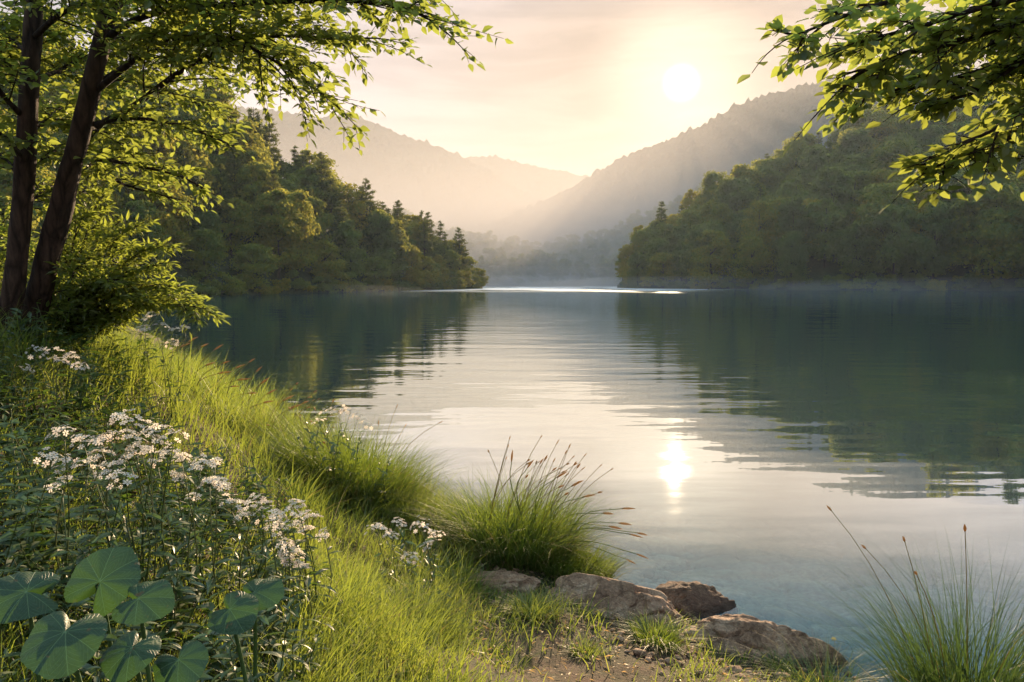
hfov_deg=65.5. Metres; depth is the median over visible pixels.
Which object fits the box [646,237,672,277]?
broadleaf tree
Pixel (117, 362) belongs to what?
leafy herb
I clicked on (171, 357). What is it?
flowering plant
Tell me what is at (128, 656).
round leaf plant
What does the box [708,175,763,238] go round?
broadleaf tree
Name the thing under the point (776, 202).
broadleaf tree
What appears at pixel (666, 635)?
grass tuft
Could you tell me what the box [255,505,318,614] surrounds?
flowering plant
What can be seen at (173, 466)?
leafy herb
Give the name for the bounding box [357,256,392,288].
broadleaf tree
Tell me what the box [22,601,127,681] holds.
leafy herb
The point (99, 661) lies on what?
leafy herb
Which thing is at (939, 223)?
broadleaf tree
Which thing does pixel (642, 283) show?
shrub
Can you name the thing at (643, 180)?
mountain
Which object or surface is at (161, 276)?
shrub
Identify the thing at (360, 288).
shrub
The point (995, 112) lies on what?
broadleaf tree
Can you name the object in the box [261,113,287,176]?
pine tree
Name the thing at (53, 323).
leafy herb
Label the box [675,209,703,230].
broadleaf tree
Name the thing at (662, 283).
shrub
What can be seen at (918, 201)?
broadleaf tree
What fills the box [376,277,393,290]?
shrub
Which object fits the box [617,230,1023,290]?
hillside
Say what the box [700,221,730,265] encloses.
broadleaf tree
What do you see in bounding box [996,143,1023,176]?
broadleaf tree
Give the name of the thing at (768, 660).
grass tuft
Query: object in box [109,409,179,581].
flowering plant
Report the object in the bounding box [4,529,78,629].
leafy herb
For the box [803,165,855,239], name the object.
broadleaf tree
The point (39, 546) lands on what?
leafy herb
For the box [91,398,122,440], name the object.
leafy herb
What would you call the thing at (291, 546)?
leafy herb
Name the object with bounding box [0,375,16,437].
leafy herb
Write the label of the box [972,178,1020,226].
broadleaf tree
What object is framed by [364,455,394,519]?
leafy herb
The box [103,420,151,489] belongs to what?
leafy herb
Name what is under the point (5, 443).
leafy herb
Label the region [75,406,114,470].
leafy herb
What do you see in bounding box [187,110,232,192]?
broadleaf tree
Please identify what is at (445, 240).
pine tree
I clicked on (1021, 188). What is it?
broadleaf tree
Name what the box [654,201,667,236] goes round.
pine tree
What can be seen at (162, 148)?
broadleaf tree
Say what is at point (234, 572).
leafy herb
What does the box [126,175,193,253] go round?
broadleaf tree
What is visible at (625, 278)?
broadleaf tree
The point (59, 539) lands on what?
leafy herb
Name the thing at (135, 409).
leafy herb
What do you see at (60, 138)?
broadleaf tree
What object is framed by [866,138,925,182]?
broadleaf tree
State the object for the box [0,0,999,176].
sky
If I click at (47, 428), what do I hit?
leafy herb
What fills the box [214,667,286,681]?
leafy herb
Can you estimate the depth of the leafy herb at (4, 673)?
1.86 m
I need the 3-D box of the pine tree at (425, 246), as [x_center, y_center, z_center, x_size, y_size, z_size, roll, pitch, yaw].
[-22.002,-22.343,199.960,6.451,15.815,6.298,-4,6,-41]
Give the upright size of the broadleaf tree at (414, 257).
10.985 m
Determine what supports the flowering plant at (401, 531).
on the ground at (596, 675)
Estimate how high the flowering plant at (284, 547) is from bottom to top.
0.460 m
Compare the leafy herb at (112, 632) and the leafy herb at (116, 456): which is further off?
the leafy herb at (116, 456)
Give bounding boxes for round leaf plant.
[0,571,59,681]
[20,611,107,681]
[64,546,140,647]
[99,630,161,681]
[111,579,174,681]
[153,640,208,681]
[207,590,258,681]
[243,577,283,681]
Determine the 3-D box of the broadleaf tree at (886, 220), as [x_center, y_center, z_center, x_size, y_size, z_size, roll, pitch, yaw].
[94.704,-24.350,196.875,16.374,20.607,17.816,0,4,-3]
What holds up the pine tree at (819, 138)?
on the hillside at (818, 272)
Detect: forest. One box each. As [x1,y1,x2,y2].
[0,60,1023,283]
[375,181,717,284]
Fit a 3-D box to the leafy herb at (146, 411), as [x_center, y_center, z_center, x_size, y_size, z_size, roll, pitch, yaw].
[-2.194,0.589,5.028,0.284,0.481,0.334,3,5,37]
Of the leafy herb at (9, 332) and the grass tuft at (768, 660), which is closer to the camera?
the grass tuft at (768, 660)
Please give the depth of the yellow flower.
4.90 m
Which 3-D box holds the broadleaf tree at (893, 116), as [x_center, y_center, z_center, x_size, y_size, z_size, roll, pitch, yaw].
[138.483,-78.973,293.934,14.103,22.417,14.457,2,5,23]
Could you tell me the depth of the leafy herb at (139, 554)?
2.87 m
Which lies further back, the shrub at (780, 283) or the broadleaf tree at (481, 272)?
the broadleaf tree at (481, 272)
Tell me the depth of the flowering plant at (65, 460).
2.60 m
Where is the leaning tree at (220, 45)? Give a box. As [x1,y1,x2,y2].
[0,0,512,345]
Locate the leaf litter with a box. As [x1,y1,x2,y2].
[456,564,785,681]
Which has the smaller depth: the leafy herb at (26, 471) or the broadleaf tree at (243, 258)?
the leafy herb at (26, 471)
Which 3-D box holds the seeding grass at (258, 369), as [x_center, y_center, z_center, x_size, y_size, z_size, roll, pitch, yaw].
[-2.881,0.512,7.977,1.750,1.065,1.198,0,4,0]
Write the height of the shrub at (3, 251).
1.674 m
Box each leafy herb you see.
[0,308,23,370]
[0,351,23,396]
[0,356,9,412]
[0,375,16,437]
[0,386,45,428]
[0,387,29,450]
[0,404,71,505]
[0,424,44,488]
[0,441,12,493]
[0,446,74,538]
[0,468,19,509]
[0,468,43,561]
[0,490,54,550]
[0,498,56,577]
[0,505,72,586]
[0,569,25,630]
[0,652,20,681]
[1,648,30,681]
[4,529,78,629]
[5,421,88,527]
[7,308,44,352]
[9,421,38,461]
[11,375,44,414]
[14,561,72,651]
[16,347,48,393]
[16,378,75,458]
[20,342,50,381]
[20,396,71,475]
[21,482,117,555]
[22,302,72,366]
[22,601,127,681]
[32,406,71,449]
[34,410,100,496]
[36,436,88,496]
[40,314,66,351]
[46,675,86,681]
[48,534,138,627]
[54,530,95,577]
[57,533,99,608]
[58,324,109,393]
[58,347,100,410]
[58,351,114,429]
[59,447,137,544]
[60,325,97,364]
[63,413,108,475]
[65,594,131,641]
[66,476,104,533]
[67,328,102,371]
[68,372,85,394]
[69,409,105,448]
[70,604,114,664]
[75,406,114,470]
[80,602,178,681]
[82,358,114,395]
[83,329,118,375]
[85,436,136,508]
[87,666,100,681]
[89,385,117,416]
[91,392,130,434]
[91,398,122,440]
[93,636,119,681]
[94,475,161,548]
[96,337,127,371]
[98,345,132,386]
[98,451,144,515]
[101,631,134,681]
[102,408,137,467]
[103,355,135,408]
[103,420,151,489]
[103,623,214,681]
[114,526,154,582]
[115,438,169,492]
[118,402,163,457]
[121,323,159,379]
[121,596,173,665]
[122,485,175,537]
[125,348,148,380]
[125,397,148,429]
[129,369,151,393]
[129,396,187,464]
[129,536,153,597]
[131,378,155,411]
[132,327,171,363]
[134,442,190,526]
[135,453,163,502]
[142,483,194,557]
[146,494,193,563]
[148,449,173,479]
[151,487,217,581]
[151,558,205,632]
[159,557,221,654]
[161,602,233,681]
[163,451,230,552]
[165,505,239,603]
[171,469,208,528]
[173,474,200,506]
[177,447,226,496]
[183,432,234,500]
[184,495,230,572]
[192,592,263,681]
[193,569,227,622]
[197,455,236,522]
[198,667,221,681]
[205,515,238,564]
[205,536,250,594]
[206,486,236,535]
[210,613,300,681]
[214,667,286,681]
[217,633,252,668]
[218,491,284,561]
[232,467,275,520]
[232,575,294,656]
[233,457,298,541]
[233,547,284,590]
[240,535,270,576]
[243,528,297,584]
[250,585,305,676]
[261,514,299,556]
[262,590,311,655]
[269,573,302,625]
[272,619,334,681]
[274,529,312,580]
[284,578,311,616]
[288,413,324,484]
[308,422,345,502]
[333,430,365,504]
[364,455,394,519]
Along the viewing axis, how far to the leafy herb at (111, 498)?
3.20 m
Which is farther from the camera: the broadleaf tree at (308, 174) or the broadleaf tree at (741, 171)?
the broadleaf tree at (741, 171)
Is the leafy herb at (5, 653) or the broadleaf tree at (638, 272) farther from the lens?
the broadleaf tree at (638, 272)
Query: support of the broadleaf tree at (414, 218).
on the hillside at (305, 275)
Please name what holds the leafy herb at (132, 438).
on the ground at (596, 675)
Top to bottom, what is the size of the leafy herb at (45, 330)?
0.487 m
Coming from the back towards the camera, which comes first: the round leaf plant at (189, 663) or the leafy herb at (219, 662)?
the leafy herb at (219, 662)
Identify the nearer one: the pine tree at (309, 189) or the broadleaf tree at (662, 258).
the pine tree at (309, 189)
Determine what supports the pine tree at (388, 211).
on the hillside at (305, 275)
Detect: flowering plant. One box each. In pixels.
[15,345,89,419]
[26,424,83,612]
[61,434,137,560]
[78,430,176,581]
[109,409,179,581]
[136,312,190,419]
[141,426,215,615]
[168,457,237,609]
[219,492,281,586]
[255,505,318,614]
[270,537,333,646]
[289,499,341,626]
[311,404,372,465]
[364,517,415,588]
[400,515,452,597]
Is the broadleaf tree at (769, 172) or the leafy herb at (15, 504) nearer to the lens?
the leafy herb at (15, 504)
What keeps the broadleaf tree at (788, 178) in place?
on the hillside at (818, 272)
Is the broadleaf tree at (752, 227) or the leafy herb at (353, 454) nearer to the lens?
the leafy herb at (353, 454)
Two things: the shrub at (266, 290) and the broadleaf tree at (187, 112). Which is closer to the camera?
the shrub at (266, 290)
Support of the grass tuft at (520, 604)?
on the ground at (596, 675)
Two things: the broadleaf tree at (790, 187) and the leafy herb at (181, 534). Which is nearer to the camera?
the leafy herb at (181, 534)
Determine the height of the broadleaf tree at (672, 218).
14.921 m
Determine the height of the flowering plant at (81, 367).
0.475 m
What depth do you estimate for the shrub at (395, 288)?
176.32 m
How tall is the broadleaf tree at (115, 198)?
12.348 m
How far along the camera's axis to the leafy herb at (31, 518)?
3.01 m
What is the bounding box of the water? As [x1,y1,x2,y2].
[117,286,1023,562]
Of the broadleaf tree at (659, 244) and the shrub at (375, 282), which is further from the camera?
the broadleaf tree at (659, 244)
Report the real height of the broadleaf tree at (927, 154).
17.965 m
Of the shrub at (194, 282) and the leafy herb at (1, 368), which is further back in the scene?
the shrub at (194, 282)
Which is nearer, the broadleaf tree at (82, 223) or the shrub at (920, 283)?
the broadleaf tree at (82, 223)
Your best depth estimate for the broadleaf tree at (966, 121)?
269.22 m
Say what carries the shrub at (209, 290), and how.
on the hillside at (305, 275)
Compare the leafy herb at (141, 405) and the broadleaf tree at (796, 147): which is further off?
the broadleaf tree at (796, 147)
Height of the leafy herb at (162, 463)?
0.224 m
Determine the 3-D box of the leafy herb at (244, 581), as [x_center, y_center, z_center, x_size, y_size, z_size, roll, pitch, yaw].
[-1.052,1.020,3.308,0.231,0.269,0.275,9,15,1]
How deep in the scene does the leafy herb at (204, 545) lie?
3.58 m
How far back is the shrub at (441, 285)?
203.53 m
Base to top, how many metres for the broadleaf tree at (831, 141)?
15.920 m
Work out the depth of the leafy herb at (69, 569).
2.59 m
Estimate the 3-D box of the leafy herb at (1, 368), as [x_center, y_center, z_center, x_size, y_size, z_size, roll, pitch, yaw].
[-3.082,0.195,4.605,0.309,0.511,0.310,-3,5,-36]
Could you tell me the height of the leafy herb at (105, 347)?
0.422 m
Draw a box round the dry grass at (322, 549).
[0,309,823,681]
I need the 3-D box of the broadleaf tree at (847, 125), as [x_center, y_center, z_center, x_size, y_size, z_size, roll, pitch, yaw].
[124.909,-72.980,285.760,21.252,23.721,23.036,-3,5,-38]
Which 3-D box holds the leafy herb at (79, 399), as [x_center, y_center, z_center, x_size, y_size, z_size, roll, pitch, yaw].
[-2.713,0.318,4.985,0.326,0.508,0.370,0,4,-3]
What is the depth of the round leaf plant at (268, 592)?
2.17 m
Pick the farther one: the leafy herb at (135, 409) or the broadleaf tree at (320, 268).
the broadleaf tree at (320, 268)
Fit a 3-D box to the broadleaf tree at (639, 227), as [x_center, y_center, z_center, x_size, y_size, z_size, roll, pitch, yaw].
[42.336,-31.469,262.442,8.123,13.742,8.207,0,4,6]
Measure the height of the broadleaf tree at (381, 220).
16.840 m
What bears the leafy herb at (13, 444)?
on the ground at (596, 675)
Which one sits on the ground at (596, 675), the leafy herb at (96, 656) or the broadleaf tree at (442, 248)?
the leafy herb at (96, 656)
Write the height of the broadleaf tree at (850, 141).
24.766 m
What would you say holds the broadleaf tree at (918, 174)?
on the hillside at (818, 272)
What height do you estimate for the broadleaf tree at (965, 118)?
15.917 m
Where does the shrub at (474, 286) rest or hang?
on the hillside at (305, 275)
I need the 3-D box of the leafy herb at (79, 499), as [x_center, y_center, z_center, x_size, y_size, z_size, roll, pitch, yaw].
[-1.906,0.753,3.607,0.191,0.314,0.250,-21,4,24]
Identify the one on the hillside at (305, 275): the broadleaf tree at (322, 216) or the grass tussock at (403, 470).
the broadleaf tree at (322, 216)
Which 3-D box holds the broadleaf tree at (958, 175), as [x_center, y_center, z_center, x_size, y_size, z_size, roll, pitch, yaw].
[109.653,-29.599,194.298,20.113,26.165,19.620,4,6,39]
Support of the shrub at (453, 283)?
on the hillside at (305, 275)
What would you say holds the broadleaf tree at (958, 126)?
on the hillside at (818, 272)
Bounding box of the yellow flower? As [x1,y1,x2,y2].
[831,637,852,651]
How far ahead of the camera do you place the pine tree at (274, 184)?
143.09 m
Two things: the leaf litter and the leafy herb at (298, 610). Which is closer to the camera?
the leafy herb at (298, 610)
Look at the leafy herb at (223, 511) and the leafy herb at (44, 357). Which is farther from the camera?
the leafy herb at (44, 357)
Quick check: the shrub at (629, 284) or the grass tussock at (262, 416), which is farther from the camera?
the shrub at (629, 284)
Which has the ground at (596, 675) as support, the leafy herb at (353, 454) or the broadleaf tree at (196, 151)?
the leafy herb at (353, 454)
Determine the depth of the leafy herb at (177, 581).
2.65 m
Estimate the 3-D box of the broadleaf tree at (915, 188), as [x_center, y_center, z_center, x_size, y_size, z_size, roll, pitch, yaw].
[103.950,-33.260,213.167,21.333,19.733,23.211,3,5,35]
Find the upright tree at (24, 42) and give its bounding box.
[0,0,255,336]
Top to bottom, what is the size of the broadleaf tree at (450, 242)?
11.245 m
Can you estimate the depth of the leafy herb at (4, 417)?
3.92 m
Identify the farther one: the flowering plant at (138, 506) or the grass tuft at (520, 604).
the grass tuft at (520, 604)
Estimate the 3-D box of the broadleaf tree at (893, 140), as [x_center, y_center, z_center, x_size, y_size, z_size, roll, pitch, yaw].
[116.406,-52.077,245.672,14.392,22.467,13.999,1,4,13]
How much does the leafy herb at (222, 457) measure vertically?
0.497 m
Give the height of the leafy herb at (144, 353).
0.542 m
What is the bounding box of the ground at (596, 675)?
[0,281,1023,681]
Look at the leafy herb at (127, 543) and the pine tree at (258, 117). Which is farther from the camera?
the pine tree at (258, 117)
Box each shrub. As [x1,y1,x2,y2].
[0,182,229,350]
[0,198,39,292]
[134,257,157,282]
[147,267,175,281]
[172,276,190,287]
[174,280,198,296]
[187,272,220,295]
[203,271,243,294]
[248,281,272,294]
[270,278,290,291]
[285,270,311,290]
[302,281,316,291]
[337,273,355,291]
[351,281,365,291]
[359,280,368,290]
[368,279,379,290]
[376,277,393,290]
[386,282,398,290]
[390,272,408,290]
[403,279,419,289]
[418,276,432,289]
[429,281,438,289]
[438,282,443,289]
[442,270,460,288]
[443,283,452,288]
[454,276,467,288]
[461,271,476,286]
[471,275,481,288]
[475,274,485,288]
[619,282,627,287]
[627,280,638,287]
[631,280,639,287]
[639,277,650,286]
[652,274,669,288]
[667,281,677,288]
[675,280,686,288]
[684,281,692,287]
[689,282,697,288]
[742,266,764,284]
[772,278,787,287]
[838,280,851,288]
[849,278,874,289]
[861,265,889,285]
[871,281,890,289]
[880,274,897,282]
[915,273,933,287]
[926,279,947,290]
[951,274,980,289]
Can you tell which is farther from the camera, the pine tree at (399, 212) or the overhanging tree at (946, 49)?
the pine tree at (399, 212)
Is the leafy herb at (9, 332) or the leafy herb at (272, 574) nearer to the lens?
the leafy herb at (272, 574)
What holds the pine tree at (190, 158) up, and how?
on the hillside at (305, 275)
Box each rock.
[468,570,540,593]
[546,573,686,624]
[655,581,737,620]
[681,614,854,672]
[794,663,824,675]
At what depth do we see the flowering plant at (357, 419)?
6.68 m
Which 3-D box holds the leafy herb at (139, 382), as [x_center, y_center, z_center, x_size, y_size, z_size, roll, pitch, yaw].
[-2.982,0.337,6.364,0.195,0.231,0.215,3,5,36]
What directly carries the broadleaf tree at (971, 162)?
on the hillside at (818, 272)
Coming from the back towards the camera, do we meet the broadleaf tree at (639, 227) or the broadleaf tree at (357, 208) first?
the broadleaf tree at (639, 227)
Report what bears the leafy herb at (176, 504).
on the ground at (596, 675)
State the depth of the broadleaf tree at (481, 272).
235.23 m
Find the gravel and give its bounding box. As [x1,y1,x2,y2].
[457,550,859,681]
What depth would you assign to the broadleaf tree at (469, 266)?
226.41 m
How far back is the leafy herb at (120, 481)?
3.86 m
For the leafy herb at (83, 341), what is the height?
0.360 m
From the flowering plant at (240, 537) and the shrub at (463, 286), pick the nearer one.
the flowering plant at (240, 537)
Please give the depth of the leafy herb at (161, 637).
2.50 m
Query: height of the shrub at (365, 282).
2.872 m
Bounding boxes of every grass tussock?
[213,382,371,462]
[227,404,491,515]
[348,467,502,535]
[357,436,651,571]
[503,531,657,581]
[703,625,896,681]
[704,505,1023,681]
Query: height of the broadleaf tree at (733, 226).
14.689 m
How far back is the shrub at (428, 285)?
193.09 m
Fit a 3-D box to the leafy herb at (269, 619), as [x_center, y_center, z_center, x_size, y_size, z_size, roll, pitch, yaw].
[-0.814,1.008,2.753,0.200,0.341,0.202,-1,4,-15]
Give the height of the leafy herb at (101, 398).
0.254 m
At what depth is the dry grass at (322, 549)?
4.49 m
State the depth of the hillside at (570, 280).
340.08 m
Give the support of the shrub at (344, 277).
on the hillside at (305, 275)
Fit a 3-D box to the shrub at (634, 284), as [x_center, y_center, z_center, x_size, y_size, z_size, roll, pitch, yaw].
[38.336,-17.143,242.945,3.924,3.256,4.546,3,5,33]
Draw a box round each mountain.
[234,106,540,233]
[463,67,986,246]
[466,154,589,200]
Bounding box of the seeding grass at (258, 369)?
[160,337,307,423]
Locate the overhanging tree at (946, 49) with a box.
[737,0,1023,213]
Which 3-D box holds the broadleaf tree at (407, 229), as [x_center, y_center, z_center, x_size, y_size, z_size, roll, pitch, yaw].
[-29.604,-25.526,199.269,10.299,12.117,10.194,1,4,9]
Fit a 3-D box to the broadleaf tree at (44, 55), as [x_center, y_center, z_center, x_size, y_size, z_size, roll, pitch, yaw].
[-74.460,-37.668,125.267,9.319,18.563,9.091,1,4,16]
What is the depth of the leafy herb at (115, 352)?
6.46 m
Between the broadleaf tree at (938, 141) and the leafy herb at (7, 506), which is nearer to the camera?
the leafy herb at (7, 506)
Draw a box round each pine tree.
[164,106,179,121]
[171,147,215,225]
[200,163,238,231]
[221,150,250,203]
[245,107,271,162]
[254,174,281,253]
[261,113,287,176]
[266,151,279,177]
[283,146,301,178]
[298,150,307,169]
[304,185,320,243]
[306,152,338,232]
[325,183,339,228]
[327,199,353,271]
[346,186,364,220]
[349,178,384,253]
[361,214,384,252]
[385,208,394,242]
[392,200,413,248]
[416,212,440,257]
[416,221,433,271]
[419,210,434,244]
[435,220,450,259]
[439,231,451,266]
[452,227,470,269]
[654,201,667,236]
[815,129,825,147]
[826,145,833,153]
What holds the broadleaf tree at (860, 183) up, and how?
on the hillside at (818, 272)
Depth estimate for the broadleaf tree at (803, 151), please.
262.20 m
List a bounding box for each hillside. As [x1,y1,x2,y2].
[72,169,482,295]
[485,254,630,285]
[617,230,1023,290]
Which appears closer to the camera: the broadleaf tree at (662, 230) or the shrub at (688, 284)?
the shrub at (688, 284)
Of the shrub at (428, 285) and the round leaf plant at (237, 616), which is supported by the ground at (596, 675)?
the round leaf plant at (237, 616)
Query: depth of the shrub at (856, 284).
196.02 m
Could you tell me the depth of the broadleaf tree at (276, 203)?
137.91 m
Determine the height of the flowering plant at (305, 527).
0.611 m
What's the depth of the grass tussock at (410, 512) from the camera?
6.34 m
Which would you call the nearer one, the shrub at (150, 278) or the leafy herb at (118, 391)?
the leafy herb at (118, 391)
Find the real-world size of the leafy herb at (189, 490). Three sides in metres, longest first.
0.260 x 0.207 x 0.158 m
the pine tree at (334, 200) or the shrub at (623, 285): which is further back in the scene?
the shrub at (623, 285)
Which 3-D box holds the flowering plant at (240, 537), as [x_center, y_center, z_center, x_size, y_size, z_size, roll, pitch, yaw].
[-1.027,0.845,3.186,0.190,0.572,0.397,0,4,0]
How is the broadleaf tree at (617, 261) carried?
on the hillside at (818, 272)
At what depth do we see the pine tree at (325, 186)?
168.61 m
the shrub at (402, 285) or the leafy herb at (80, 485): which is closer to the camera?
the leafy herb at (80, 485)
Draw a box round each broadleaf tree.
[2,110,67,181]
[12,80,121,163]
[41,50,58,86]
[49,117,91,207]
[50,50,120,109]
[53,37,75,52]
[55,71,121,139]
[57,203,96,274]
[76,169,130,252]
[99,173,134,223]
[107,127,187,225]
[112,199,171,278]
[119,74,193,122]
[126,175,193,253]
[137,96,178,121]
[137,131,222,213]
[176,175,221,245]
[179,229,228,278]
[181,109,200,140]
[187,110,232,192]
[190,79,242,123]
[199,167,228,211]
[207,197,260,256]
[219,119,273,198]
[228,145,284,184]
[228,243,277,288]
[229,159,281,242]
[241,116,272,151]
[249,186,308,278]
[270,189,321,277]
[275,178,299,192]
[279,161,295,179]
[283,173,304,190]
[289,148,345,202]
[292,164,334,217]
[304,195,334,248]
[309,239,348,282]
[315,169,349,232]
[326,207,353,253]
[329,219,370,278]
[335,183,371,246]
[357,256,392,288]
[361,209,404,274]
[377,218,412,280]
[395,230,416,267]
[398,215,415,245]
[401,245,427,286]
[405,214,433,240]
[408,222,420,249]
[413,255,442,288]
[426,235,448,265]
[443,250,466,282]
[446,239,467,269]
[455,256,479,279]
[473,268,488,283]
[615,244,637,277]
[615,257,625,279]
[622,263,637,283]
[626,252,648,284]
[629,225,642,254]
[629,228,653,267]
[641,222,676,265]
[644,251,680,286]
[645,218,664,250]
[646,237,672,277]
[661,213,682,236]
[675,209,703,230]
[678,224,714,284]
[679,204,705,215]
[680,189,700,209]
[684,229,737,287]
[696,170,728,202]
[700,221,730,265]
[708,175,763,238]
[709,189,743,227]
[720,163,765,212]
[722,210,761,251]
[728,236,776,283]
[732,200,781,264]
[751,155,794,194]
[751,164,788,195]
[753,195,775,221]
[757,196,803,252]
[768,194,814,263]
[769,177,811,198]
[770,149,793,163]
[774,230,810,285]
[776,176,804,188]
[779,137,809,176]
[789,131,817,145]
[791,143,822,185]
[791,198,828,258]
[791,198,848,267]
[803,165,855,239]
[824,130,842,148]
[830,104,890,148]
[833,127,877,164]
[835,169,876,228]
[837,108,900,148]
[854,181,919,267]
[858,179,926,232]
[860,141,878,167]
[862,167,906,200]
[862,200,932,275]
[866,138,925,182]
[870,134,909,180]
[875,98,899,118]
[894,113,917,135]
[901,204,934,256]
[904,169,959,203]
[904,201,967,279]
[908,119,951,144]
[914,152,934,170]
[915,185,943,233]
[916,124,945,153]
[922,166,1000,268]
[927,106,967,135]
[930,135,957,153]
[942,181,1023,281]
[945,111,974,132]
[945,118,976,133]
[951,122,977,142]
[958,159,986,176]
[966,108,986,119]
[968,97,994,116]
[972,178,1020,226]
[973,109,1000,120]
[990,102,1004,115]
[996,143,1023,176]
[1008,173,1023,190]
[1016,183,1023,192]
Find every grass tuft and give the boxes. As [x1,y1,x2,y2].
[322,564,505,654]
[419,562,512,597]
[480,584,585,626]
[559,630,617,663]
[612,605,707,659]
[745,643,804,674]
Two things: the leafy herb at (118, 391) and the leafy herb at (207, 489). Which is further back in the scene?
the leafy herb at (118, 391)
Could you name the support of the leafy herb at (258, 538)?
on the ground at (596, 675)
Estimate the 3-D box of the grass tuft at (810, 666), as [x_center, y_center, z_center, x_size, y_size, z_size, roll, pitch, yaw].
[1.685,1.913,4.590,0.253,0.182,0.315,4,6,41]
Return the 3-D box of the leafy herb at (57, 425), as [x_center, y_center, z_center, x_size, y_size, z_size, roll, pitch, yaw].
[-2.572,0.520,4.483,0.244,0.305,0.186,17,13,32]
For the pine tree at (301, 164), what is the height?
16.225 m
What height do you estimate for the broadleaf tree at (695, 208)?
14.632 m
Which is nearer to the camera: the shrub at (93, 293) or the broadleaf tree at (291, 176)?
the shrub at (93, 293)
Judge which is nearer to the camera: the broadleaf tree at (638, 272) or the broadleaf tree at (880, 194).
the broadleaf tree at (880, 194)
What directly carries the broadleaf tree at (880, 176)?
on the hillside at (818, 272)
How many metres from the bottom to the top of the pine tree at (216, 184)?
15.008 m
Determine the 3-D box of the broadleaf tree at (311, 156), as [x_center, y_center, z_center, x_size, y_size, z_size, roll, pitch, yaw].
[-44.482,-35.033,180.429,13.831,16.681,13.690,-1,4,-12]
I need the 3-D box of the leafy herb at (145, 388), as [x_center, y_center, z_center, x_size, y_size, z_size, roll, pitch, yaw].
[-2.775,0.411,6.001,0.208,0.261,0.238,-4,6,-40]
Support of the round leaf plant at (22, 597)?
on the ground at (596, 675)
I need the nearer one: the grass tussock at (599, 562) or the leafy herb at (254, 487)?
the leafy herb at (254, 487)
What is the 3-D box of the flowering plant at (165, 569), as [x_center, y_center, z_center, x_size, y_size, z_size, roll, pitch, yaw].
[-1.221,0.651,2.867,0.289,0.743,0.335,0,4,0]
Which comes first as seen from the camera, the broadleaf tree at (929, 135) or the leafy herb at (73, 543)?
the leafy herb at (73, 543)
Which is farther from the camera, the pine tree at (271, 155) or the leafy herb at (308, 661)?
the pine tree at (271, 155)
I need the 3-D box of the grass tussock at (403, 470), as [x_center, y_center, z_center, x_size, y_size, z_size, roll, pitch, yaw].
[-1.319,1.028,6.833,2.794,1.150,2.725,0,4,0]
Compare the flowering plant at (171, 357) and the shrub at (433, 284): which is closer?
the flowering plant at (171, 357)
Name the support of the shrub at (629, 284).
on the hillside at (818, 272)
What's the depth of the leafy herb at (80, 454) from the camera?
4.30 m
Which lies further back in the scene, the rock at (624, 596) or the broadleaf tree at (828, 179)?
the broadleaf tree at (828, 179)
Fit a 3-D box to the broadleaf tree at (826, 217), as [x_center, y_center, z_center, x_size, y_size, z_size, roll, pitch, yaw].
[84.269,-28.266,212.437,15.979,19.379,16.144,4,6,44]
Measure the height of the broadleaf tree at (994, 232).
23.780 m
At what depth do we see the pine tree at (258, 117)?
161.10 m
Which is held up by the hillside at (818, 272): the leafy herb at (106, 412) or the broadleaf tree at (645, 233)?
the broadleaf tree at (645, 233)
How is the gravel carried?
on the ground at (596, 675)
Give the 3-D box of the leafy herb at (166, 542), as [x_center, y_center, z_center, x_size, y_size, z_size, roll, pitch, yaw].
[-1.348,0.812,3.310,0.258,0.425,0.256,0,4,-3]
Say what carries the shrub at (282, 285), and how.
on the hillside at (305, 275)
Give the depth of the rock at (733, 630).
4.66 m
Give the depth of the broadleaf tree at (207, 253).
119.78 m
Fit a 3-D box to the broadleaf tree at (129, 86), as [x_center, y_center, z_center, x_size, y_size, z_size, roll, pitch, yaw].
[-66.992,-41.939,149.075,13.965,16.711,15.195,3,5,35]
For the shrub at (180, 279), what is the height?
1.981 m
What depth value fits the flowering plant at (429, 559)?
4.59 m
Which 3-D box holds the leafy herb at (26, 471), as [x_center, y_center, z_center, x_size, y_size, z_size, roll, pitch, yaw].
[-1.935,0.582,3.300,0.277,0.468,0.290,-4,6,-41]
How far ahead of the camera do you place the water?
15.90 m
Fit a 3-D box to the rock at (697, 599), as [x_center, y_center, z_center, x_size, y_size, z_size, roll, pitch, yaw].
[1.210,1.957,5.421,0.701,0.593,0.515,1,4,7]
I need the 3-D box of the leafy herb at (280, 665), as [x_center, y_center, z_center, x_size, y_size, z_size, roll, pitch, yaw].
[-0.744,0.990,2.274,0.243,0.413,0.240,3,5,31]
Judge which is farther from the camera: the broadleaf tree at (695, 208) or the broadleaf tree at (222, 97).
the broadleaf tree at (695, 208)
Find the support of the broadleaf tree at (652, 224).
on the hillside at (818, 272)
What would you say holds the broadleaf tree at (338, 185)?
on the hillside at (305, 275)
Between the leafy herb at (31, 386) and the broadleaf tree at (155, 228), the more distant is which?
the broadleaf tree at (155, 228)
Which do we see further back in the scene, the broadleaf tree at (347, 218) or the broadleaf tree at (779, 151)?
the broadleaf tree at (779, 151)
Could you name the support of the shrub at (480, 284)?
on the hillside at (305, 275)
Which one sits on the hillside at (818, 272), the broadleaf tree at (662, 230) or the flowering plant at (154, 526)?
the broadleaf tree at (662, 230)
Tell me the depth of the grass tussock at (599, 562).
5.74 m
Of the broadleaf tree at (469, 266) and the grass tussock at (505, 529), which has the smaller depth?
the grass tussock at (505, 529)

